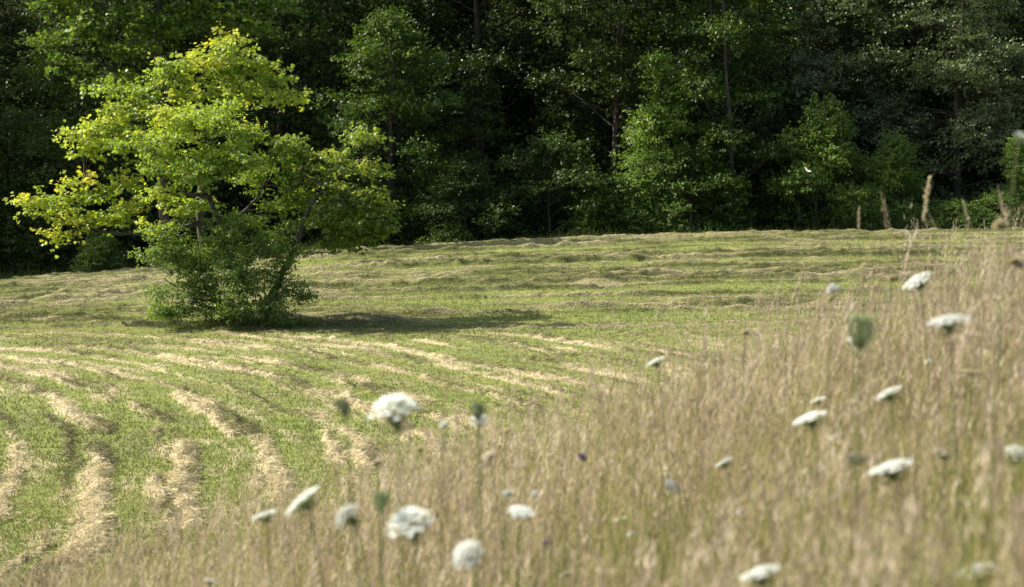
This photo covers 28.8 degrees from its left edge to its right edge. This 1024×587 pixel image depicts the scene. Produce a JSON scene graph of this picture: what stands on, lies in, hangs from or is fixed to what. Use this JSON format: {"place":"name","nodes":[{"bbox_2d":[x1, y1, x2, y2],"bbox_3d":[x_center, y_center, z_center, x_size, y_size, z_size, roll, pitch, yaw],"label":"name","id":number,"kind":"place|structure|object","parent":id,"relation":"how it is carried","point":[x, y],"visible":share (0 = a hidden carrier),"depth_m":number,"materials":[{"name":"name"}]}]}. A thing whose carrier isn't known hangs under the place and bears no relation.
{"place":"outdoors","nodes":[
{"label":"outdoors","id":0,"kind":"place"},
{"bbox_2d":[0,0,1023,586],"bbox_3d":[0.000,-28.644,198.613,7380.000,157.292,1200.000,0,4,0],"label":"ground","id":1,"kind":"structure","parent":0,"point":[482,254],"depth_m":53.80,"materials":[{"name":"plant"}]},
{"bbox_2d":[0,28,28,207],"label":"forest tree","id":2,"kind":"object","parent":1,"relation":"on","point":[6,100],"visible":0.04,"depth_m":110.45,"materials":[{"name":"green plant"}]},
{"bbox_2d":[0,0,46,196],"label":"forest tree","id":3,"kind":"object","parent":1,"relation":"on","point":[9,18],"visible":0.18,"depth_m":112.20,"materials":[{"name":"green plant"}]},
{"bbox_2d":[0,0,56,65],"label":"forest tree","id":4,"kind":"object","parent":1,"relation":"on","point":[18,8],"visible":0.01,"depth_m":137.20,"materials":[{"name":"green plant"}]},
{"bbox_2d":[0,56,86,276],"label":"broadleaf tree","id":5,"kind":"object","parent":1,"relation":"on","point":[5,210],"visible":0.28,"depth_m":96.27,"materials":[{"name":"green plant"}]},
{"bbox_2d":[0,24,125,262],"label":"forest tree","id":6,"kind":"object","parent":1,"relation":"on","point":[29,34],"visible":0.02,"depth_m":118.24,"materials":[{"name":"green plant"}]},
{"bbox_2d":[0,0,162,159],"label":"forest tree","id":7,"kind":"object","parent":1,"relation":"on","point":[9,29],"visible":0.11,"depth_m":123.84,"materials":[{"name":"green plant"}]},
{"bbox_2d":[0,0,191,276],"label":"forest tree","id":8,"kind":"object","parent":1,"relation":"on","point":[97,207],"visible":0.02,"depth_m":109.59,"materials":[{"name":"green plant"}]},
{"bbox_2d":[0,13,195,277],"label":"maple","id":9,"kind":"object","parent":1,"relation":"on","point":[29,244],"visible":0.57,"depth_m":94.34,"materials":[{"name":"green plant"}]},
{"bbox_2d":[69,230,135,272],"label":"shrub","id":10,"kind":"object","parent":1,"relation":"on","point":[99,248],"visible":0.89,"depth_m":89.04,"materials":[{"name":"green plant"}]},
{"bbox_2d":[0,0,226,262],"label":"forest tree","id":11,"kind":"object","parent":1,"relation":"on","point":[129,63],"visible":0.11,"depth_m":99.52,"materials":[{"name":"green plant"}]},
{"bbox_2d":[11,4,242,254],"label":"forest tree","id":12,"kind":"object","parent":1,"relation":"on","point":[130,42],"visible":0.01,"depth_m":116.77,"materials":[{"name":"green plant"}]},
{"bbox_2d":[3,21,318,311],"bbox_3d":[-10.037,-3.508,57.358,9.029,8.780,3.037,-1,4,-10],"label":"broadleaf maple","id":13,"kind":"object","parent":1,"relation":"on","point":[265,82],"visible":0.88,"depth_m":57.13,"materials":[{"name":"green plant"}]},
{"bbox_2d":[13,0,308,262],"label":"broadleaf maple","id":14,"kind":"object","parent":1,"relation":"on","point":[160,26],"visible":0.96,"depth_m":87.66,"materials":[{"name":"green plant"}]},
{"bbox_2d":[73,0,291,234],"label":"forest tree","id":15,"kind":"object","parent":1,"relation":"on","point":[184,55],"visible":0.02,"depth_m":106.67,"materials":[{"name":"green plant"}]},
{"bbox_2d":[102,90,317,323],"bbox_3d":[-8.279,-2.297,55.123,4.346,6.625,4.818,2,4,33],"label":"field maple","id":16,"kind":"object","parent":1,"relation":"on","point":[195,168],"visible":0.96,"depth_m":54.47,"materials":[{"name":"green plant"}]},
{"bbox_2d":[123,202,324,329],"bbox_3d":[-7.889,-0.725,54.720,5.518,3.606,3.720,0,4,0],"label":"bush","id":17,"kind":"object","parent":1,"relation":"on","point":[192,260],"visible":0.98,"depth_m":54.25,"materials":[{"name":"green plant"}]},
{"bbox_2d":[85,0,362,264],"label":"forest tree","id":18,"kind":"object","parent":1,"relation":"on","point":[198,40],"visible":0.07,"depth_m":102.80,"materials":[{"name":"green plant"}]},
{"bbox_2d":[171,313,323,331],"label":"uncut grass","id":19,"kind":"structure","parent":1,"relation":"on","point":[255,323],"depth_m":54.54,"materials":[{"name":"plant"}]},
{"bbox_2d":[161,0,348,207],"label":"forest tree","id":20,"kind":"object","parent":1,"relation":"on","point":[267,57],"visible":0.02,"depth_m":117.16,"materials":[{"name":"green plant"}]},
{"bbox_2d":[251,510,276,586],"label":"wild carrot","id":21,"kind":"object","parent":1,"relation":"on","point":[263,515],"visible":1,"depth_m":4.44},
{"bbox_2d":[123,0,419,262],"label":"broadleaf tree","id":22,"kind":"object","parent":1,"relation":"on","point":[301,37],"visible":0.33,"depth_m":97.14,"materials":[{"name":"green plant"}]},
{"bbox_2d":[286,486,322,586],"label":"wild carrot","id":23,"kind":"object","parent":1,"relation":"on","point":[303,506],"visible":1,"depth_m":3.77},
{"bbox_2d":[177,0,437,247],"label":"forest tree","id":24,"kind":"object","parent":1,"relation":"on","point":[346,31],"visible":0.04,"depth_m":107.04,"materials":[{"name":"green plant"}]},
{"bbox_2d":[260,121,404,323],"bbox_3d":[-5.040,-1.862,54.962,3.852,5.809,2.830,2,4,31],"label":"field maple","id":25,"kind":"object","parent":1,"relation":"on","point":[360,227],"visible":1,"depth_m":54.91,"materials":[{"name":"green plant"}]},
{"bbox_2d":[333,396,358,586],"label":"wild carrot","id":26,"kind":"object","parent":1,"relation":"on","point":[346,407],"visible":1,"depth_m":3.76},
{"bbox_2d":[335,504,369,586],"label":"wild carrot","id":27,"kind":"object","parent":1,"relation":"on","point":[352,522],"visible":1,"depth_m":3.66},
{"bbox_2d":[248,0,496,246],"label":"forest tree","id":28,"kind":"object","parent":1,"relation":"on","point":[340,4],"visible":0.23,"depth_m":103.54,"materials":[{"name":"green plant"}]},
{"bbox_2d":[369,458,383,584],"bbox_3d":[-0.362,0.959,5.349,0.040,1.041,0.043,0,4,0],"label":"wild carrot","id":29,"kind":"object","parent":1,"relation":"on","point":[376,462],"visible":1,"depth_m":5.32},
{"bbox_2d":[372,491,389,586],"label":"wild carrot","id":30,"kind":"object","parent":1,"relation":"on","point":[380,498],"visible":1,"depth_m":3.22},
{"bbox_2d":[274,0,497,240],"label":"forest tree","id":31,"kind":"object","parent":1,"relation":"on","point":[445,46],"visible":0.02,"depth_m":116.42,"materials":[{"name":"green plant"}]},
{"bbox_2d":[274,1,499,247],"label":"broadleaf tree","id":32,"kind":"object","parent":1,"relation":"on","point":[418,105],"visible":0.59,"depth_m":93.76,"materials":[{"name":"green plant"}]},
{"bbox_2d":[366,394,420,586],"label":"wild carrot","id":33,"kind":"object","parent":1,"relation":"on","point":[396,421],"visible":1,"depth_m":3.54,"materials":[{"name":"plant"}]},
{"bbox_2d":[315,0,496,184],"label":"forest tree","id":34,"kind":"object","parent":1,"relation":"on","point":[427,40],"depth_m":125.72,"materials":[{"name":"green plant"}]},
{"bbox_2d":[385,507,434,586],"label":"wild carrot","id":35,"kind":"object","parent":1,"relation":"on","point":[414,534],"visible":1,"depth_m":3.21,"materials":[{"name":"plant"}]},
{"bbox_2d":[415,446,423,586],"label":"scabious flower","id":36,"kind":"object","parent":1,"relation":"on","point":[419,450],"visible":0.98,"depth_m":5.08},
{"bbox_2d":[440,421,448,576],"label":"scabious flower","id":37,"kind":"object","parent":1,"relation":"on","point":[443,424],"visible":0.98,"depth_m":5.08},
{"bbox_2d":[395,159,520,243],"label":"hazel shrub","id":38,"kind":"object","parent":1,"relation":"on","point":[457,184],"visible":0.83,"depth_m":91.44,"materials":[{"name":"green plant"}]},
{"bbox_2d":[451,540,483,586],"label":"wild carrot","id":39,"kind":"object","parent":1,"relation":"on","point":[469,559],"visible":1,"depth_m":3.33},
{"bbox_2d":[354,0,591,213],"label":"forest tree","id":40,"kind":"object","parent":1,"relation":"on","point":[454,45],"visible":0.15,"depth_m":107.50,"materials":[{"name":"green plant"}]},
{"bbox_2d":[398,69,552,243],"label":"broadleaf tree","id":41,"kind":"object","parent":1,"relation":"on","point":[484,90],"visible":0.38,"depth_m":97.10,"materials":[{"name":"green plant"}]},
{"bbox_2d":[471,402,484,586],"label":"wild carrot","id":42,"kind":"object","parent":1,"relation":"on","point":[478,413],"visible":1,"depth_m":4.65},
{"bbox_2d":[471,414,487,586],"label":"wild carrot","id":43,"kind":"object","parent":1,"relation":"on","point":[481,422],"visible":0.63,"depth_m":5.11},
{"bbox_2d":[428,0,549,164],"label":"forest tree","id":44,"kind":"object","parent":1,"relation":"on","point":[490,32],"visible":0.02,"depth_m":126.63,"materials":[{"name":"green plant"}]},
{"bbox_2d":[366,0,614,231],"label":"forest tree","id":45,"kind":"object","parent":1,"relation":"on","point":[512,69],"visible":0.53,"depth_m":103.13,"materials":[{"name":"green plant"}]},
{"bbox_2d":[481,449,505,586],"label":"wild carrot","id":46,"kind":"object","parent":1,"relation":"on","point":[487,453],"visible":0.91,"depth_m":5.55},
{"bbox_2d":[0,209,986,278],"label":"rough grass","id":47,"kind":"structure","parent":1,"relation":"on","point":[883,227],"depth_m":90.36,"materials":[{"name":"plant"}]},
{"bbox_2d":[501,428,509,585],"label":"scabious flower","id":48,"kind":"object","parent":1,"relation":"on","point":[506,430],"visible":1,"depth_m":5.29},
{"bbox_2d":[502,489,511,586],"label":"scabious flower","id":49,"kind":"object","parent":1,"relation":"on","point":[507,492],"visible":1,"depth_m":4.87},
{"bbox_2d":[0,225,1022,586],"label":"cut hay","id":50,"kind":"object","parent":1,"relation":"on","point":[88,521],"visible":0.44,"depth_m":37.18},
{"bbox_2d":[0,184,1023,586],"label":"meadow grass","id":51,"kind":"structure","parent":1,"relation":"on","point":[776,484],"depth_m":6.27,"materials":[{"name":"plant"}]},
{"bbox_2d":[507,505,534,586],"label":"wild carrot","id":52,"kind":"object","parent":1,"relation":"on","point":[519,513],"visible":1,"depth_m":4.22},
{"bbox_2d":[409,0,637,233],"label":"forest tree","id":53,"kind":"object","parent":1,"relation":"on","point":[514,21],"visible":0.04,"depth_m":116.09,"materials":[{"name":"green plant"}]},
{"bbox_2d":[530,490,538,574],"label":"wild carrot","id":54,"kind":"object","parent":1,"relation":"on","point":[535,493],"visible":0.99,"depth_m":5.77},
{"bbox_2d":[437,0,643,237],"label":"forest tree","id":55,"kind":"object","parent":1,"relation":"on","point":[583,96],"visible":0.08,"depth_m":109.63,"materials":[{"name":"green plant"}]},
{"bbox_2d":[458,126,630,240],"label":"hazel shrub","id":56,"kind":"object","parent":1,"relation":"on","point":[535,192],"visible":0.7,"depth_m":92.57,"materials":[{"name":"green plant"}]},
{"bbox_2d":[464,0,626,64],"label":"forest tree","id":57,"kind":"object","parent":1,"relation":"on","point":[512,23],"visible":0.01,"depth_m":136.44,"materials":[{"name":"green plant"}]},
{"bbox_2d":[576,453,585,580],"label":"scabious flower","id":58,"kind":"object","parent":1,"relation":"on","point":[582,456],"visible":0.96,"depth_m":5.29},
{"bbox_2d":[556,169,661,235],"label":"hazel shrub","id":59,"kind":"object","parent":1,"relation":"on","point":[630,212],"visible":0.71,"depth_m":91.19,"materials":[{"name":"green plant"}]},
{"bbox_2d":[517,0,728,224],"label":"tall tree","id":60,"kind":"object","parent":1,"relation":"on","point":[614,56],"visible":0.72,"depth_m":95.96,"materials":[{"name":"green plant"}]},
{"bbox_2d":[564,3,745,152],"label":"forest tree","id":61,"kind":"object","parent":1,"relation":"on","point":[603,22],"visible":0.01,"depth_m":125.96,"materials":[{"name":"green plant"}]},
{"bbox_2d":[536,0,774,226],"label":"forest tree","id":62,"kind":"object","parent":1,"relation":"on","point":[555,97],"visible":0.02,"depth_m":118.01,"materials":[{"name":"green plant"}]},
{"bbox_2d":[645,356,673,561],"bbox_3d":[0.475,0.703,6.428,0.105,1.004,0.072,2,4,28],"label":"wild carrot","id":63,"kind":"object","parent":1,"relation":"on","point":[656,361],"visible":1,"depth_m":6.41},
{"bbox_2d":[604,43,722,232],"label":"beech sapling","id":64,"kind":"object","parent":1,"relation":"on","point":[651,123],"visible":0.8,"depth_m":92.08,"materials":[{"name":"green plant"}]},
{"bbox_2d":[656,478,681,569],"bbox_3d":[0.426,0.880,5.591,0.056,0.731,0.116,-3,4,-37],"label":"wild carrot","id":65,"kind":"object","parent":1,"relation":"on","point":[670,487],"visible":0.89,"depth_m":5.54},
{"bbox_2d":[516,0,826,237],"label":"forest tree","id":66,"kind":"object","parent":1,"relation":"on","point":[564,56],"visible":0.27,"depth_m":99.45,"materials":[{"name":"green plant"}]},
{"bbox_2d":[618,138,760,234],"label":"hazel shrub","id":67,"kind":"object","parent":1,"relation":"on","point":[699,155],"visible":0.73,"depth_m":91.53,"materials":[{"name":"green plant"}]},
{"bbox_2d":[610,0,790,220],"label":"leaning tree","id":68,"kind":"object","parent":1,"relation":"on","point":[657,37],"visible":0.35,"depth_m":95.43,"materials":[{"name":"green plant"}]},
{"bbox_2d":[619,0,803,212],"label":"forest tree","id":69,"kind":"object","parent":1,"relation":"on","point":[746,114],"visible":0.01,"depth_m":119.09,"materials":[{"name":"green plant"}]},
{"bbox_2d":[609,0,826,201],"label":"forest tree","id":70,"kind":"object","parent":1,"relation":"on","point":[720,16],"visible":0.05,"depth_m":111.33,"materials":[{"name":"green plant"}]},
{"bbox_2d":[715,457,736,538],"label":"wild carrot","id":71,"kind":"object","parent":1,"relation":"on","point":[725,461],"visible":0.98,"depth_m":5.32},
{"bbox_2d":[661,0,814,230],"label":"leaning tree","id":72,"kind":"object","parent":1,"relation":"on","point":[728,125],"visible":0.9,"depth_m":91.86,"materials":[{"name":"green plant"}]},
{"bbox_2d":[740,329,749,447],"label":"scabious flower","id":73,"kind":"object","parent":1,"relation":"on","point":[744,332],"visible":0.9,"depth_m":7.38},
{"bbox_2d":[740,564,779,586],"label":"wild carrot","id":74,"kind":"object","parent":1,"relation":"on","point":[760,579],"visible":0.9,"depth_m":3.22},
{"bbox_2d":[730,187,810,230],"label":"hazel shrub","id":75,"kind":"object","parent":1,"relation":"on","point":[768,217],"visible":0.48,"depth_m":93.56,"materials":[{"name":"green plant"}]},
{"bbox_2d":[792,411,826,573],"bbox_3d":[0.628,0.682,4.232,0.078,0.874,0.080,2,4,35],"label":"wild carrot","id":76,"kind":"object","parent":1,"relation":"on","point":[809,422],"visible":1,"depth_m":4.20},
{"bbox_2d":[756,89,897,230],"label":"ash shrub","id":77,"kind":"object","parent":1,"relation":"on","point":[832,125],"visible":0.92,"depth_m":91.10,"materials":[{"name":"green plant"}]},
{"bbox_2d":[822,295,834,504],"bbox_3d":[0.934,0.533,5.924,0.046,1.059,0.032,0,4,0],"label":"scabious flower","id":78,"kind":"object","parent":1,"relation":"on","point":[829,299],"visible":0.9,"depth_m":5.90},
{"bbox_2d":[823,283,839,534],"bbox_3d":[0.948,0.514,5.924,0.042,1.092,0.045,3,5,44],"label":"scabious flower","id":79,"kind":"object","parent":1,"relation":"on","point":[832,287],"visible":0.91,"depth_m":5.90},
{"bbox_2d":[717,0,970,229],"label":"forest tree","id":80,"kind":"object","parent":1,"relation":"on","point":[849,47],"visible":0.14,"depth_m":101.78,"materials":[{"name":"green plant"}]},
{"bbox_2d":[737,0,951,229],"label":"forest tree","id":81,"kind":"object","parent":1,"relation":"on","point":[776,171],"visible":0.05,"depth_m":110.67,"materials":[{"name":"green plant"}]},
{"bbox_2d":[732,0,961,229],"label":"weeping tree","id":82,"kind":"object","parent":1,"relation":"on","point":[805,75],"visible":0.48,"depth_m":98.95,"materials":[{"name":"green plant"}]},
{"bbox_2d":[847,337,854,468],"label":"wild carrot","id":83,"kind":"object","parent":1,"relation":"on","point":[850,340],"visible":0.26,"depth_m":6.09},
{"bbox_2d":[844,452,870,466],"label":"wild carrot","id":84,"kind":"object","parent":1,"relation":"on","point":[853,458],"visible":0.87,"depth_m":4.21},
{"bbox_2d":[855,207,859,443],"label":"grass stalk","id":85,"kind":"object","parent":1,"relation":"on","point":[858,223],"depth_m":7.60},
{"bbox_2d":[846,313,878,585],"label":"wild carrot","id":86,"kind":"object","parent":1,"relation":"on","point":[859,341],"visible":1,"depth_m":3.75,"materials":[{"name":"plant"}]},
{"bbox_2d":[876,386,901,512],"bbox_3d":[0.963,0.626,5.109,0.077,0.787,0.078,2,4,26],"label":"wild carrot","id":87,"kind":"object","parent":1,"relation":"on","point":[888,393],"visible":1,"depth_m":5.08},
{"bbox_2d":[867,459,913,585],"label":"wild carrot","id":88,"kind":"object","parent":1,"relation":"on","point":[895,467],"visible":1,"depth_m":3.65,"materials":[{"name":"plant"}]},
{"bbox_2d":[885,274,897,443],"bbox_3d":[1.198,0.457,6.340,0.050,1.042,0.034,0,4,0],"label":"scabious flower","id":89,"kind":"object","parent":1,"relation":"on","point":[890,277],"visible":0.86,"depth_m":6.32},
{"bbox_2d":[848,126,944,229],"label":"ash shrub","id":90,"kind":"object","parent":1,"relation":"on","point":[883,177],"visible":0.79,"depth_m":91.73,"materials":[{"name":"green plant"}]},
{"bbox_2d":[787,0,1008,226],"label":"forest tree","id":91,"kind":"object","parent":1,"relation":"on","point":[975,174],"visible":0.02,"depth_m":115.43,"materials":[{"name":"green plant"}]},
{"bbox_2d":[902,272,933,503],"bbox_3d":[1.177,0.445,5.760,0.110,1.017,0.090,0,4,0],"label":"wild carrot","id":92,"kind":"object","parent":1,"relation":"on","point":[920,282],"visible":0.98,"depth_m":5.73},
{"bbox_2d":[813,0,1023,204],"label":"forest tree","id":93,"kind":"object","parent":1,"relation":"on","point":[914,45],"visible":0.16,"depth_m":103.13,"materials":[{"name":"green plant"}]},
{"bbox_2d":[916,175,931,414],"bbox_3d":[1.442,0.258,7.027,0.064,1.352,0.033,0,4,0],"label":"grass stalk","id":94,"kind":"object","parent":1,"relation":"on","point":[927,195],"depth_m":6.99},
{"bbox_2d":[850,0,1023,224],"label":"weeping tree","id":95,"kind":"object","parent":1,"relation":"on","point":[1002,54],"visible":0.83,"depth_m":95.23,"materials":[{"name":"green plant"}]},
{"bbox_2d":[932,448,954,500],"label":"wild carrot","id":96,"kind":"object","parent":1,"relation":"on","point":[944,456],"visible":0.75,"depth_m":4.43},
{"bbox_2d":[928,214,958,452],"bbox_3d":[1.541,0.289,7.030,0.154,1.144,0.011,0,4,0],"label":"grass stalk","id":97,"kind":"object","parent":1,"relation":"on","point":[931,220],"depth_m":7.00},
{"bbox_2d":[864,0,1023,200],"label":"forest tree","id":98,"kind":"object","parent":1,"relation":"on","point":[930,42],"visible":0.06,"depth_m":110.88,"materials":[{"name":"green plant"}]},
{"bbox_2d":[925,314,971,567],"bbox_3d":[0.874,0.538,4.003,0.090,0.997,0.091,0,4,0],"label":"wild carrot","id":99,"kind":"object","parent":1,"relation":"on","point":[948,327],"visible":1,"depth_m":3.98,"materials":[{"name":"plant"}]},
{"bbox_2d":[927,196,988,229],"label":"shrub","id":100,"kind":"object","parent":1,"relation":"on","point":[954,207],"visible":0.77,"depth_m":89.12,"materials":[{"name":"green plant"}]},
{"bbox_2d":[898,0,1023,195],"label":"forest tree","id":101,"kind":"object","parent":1,"relation":"on","point":[982,176],"depth_m":116.91,"materials":[{"name":"green plant"}]},
{"bbox_2d":[962,199,974,366],"bbox_3d":[1.742,0.235,7.528,0.102,1.180,0.018,0,4,0],"label":"grass stalk","id":102,"kind":"object","parent":1,"relation":"on","point":[965,211],"depth_m":7.50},
{"bbox_2d":[960,368,981,456],"bbox_3d":[1.383,0.562,5.987,0.076,0.675,0.071,0,4,0],"label":"wild carrot","id":103,"kind":"object","parent":1,"relation":"on","point":[970,372],"visible":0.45,"depth_m":5.97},
{"bbox_2d":[953,562,996,586],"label":"wild carrot","id":104,"kind":"object","parent":1,"relation":"on","point":[980,579],"visible":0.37,"depth_m":3.44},
{"bbox_2d":[935,0,1023,226],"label":"broadleaf tree","id":105,"kind":"object","parent":1,"relation":"on","point":[1015,40],"visible":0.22,"depth_m":98.29,"materials":[{"name":"green plant"}]},
{"bbox_2d":[957,189,1023,228],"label":"shrub","id":106,"kind":"object","parent":1,"relation":"on","point":[991,201],"visible":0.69,"depth_m":89.05,"materials":[{"name":"green plant"}]},
{"bbox_2d":[987,218,1008,538],"bbox_3d":[1.130,0.404,4.652,0.045,1.159,0.040,-3,5,-39],"label":"scabious flower","id":107,"kind":"object","parent":1,"relation":"on","point":[1001,223],"visible":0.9,"depth_m":4.63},
{"bbox_2d":[977,69,1022,213],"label":"forest tree","id":108,"kind":"object","parent":1,"relation":"on","point":[999,155],"visible":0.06,"depth_m":102.84,"materials":[{"name":"green plant"}]},
{"bbox_2d":[986,133,1023,222],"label":"ash sapling","id":109,"kind":"object","parent":1,"relation":"on","point":[1019,174],"visible":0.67,"depth_m":90.16,"materials":[{"name":"green plant"}]},
{"bbox_2d":[988,132,1023,567],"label":"wild carrot","id":110,"kind":"object","parent":1,"relation":"on","point":[1019,140],"visible":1,"depth_m":3.53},
{"bbox_2d":[1001,255,1022,523],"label":"scabious flower","id":111,"kind":"object","parent":1,"relation":"on","point":[1016,262],"visible":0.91,"depth_m":4.63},
{"bbox_2d":[1004,445,1023,570],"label":"wild carrot","id":112,"kind":"object","parent":1,"relation":"on","point":[1012,457],"visible":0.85,"depth_m":3.99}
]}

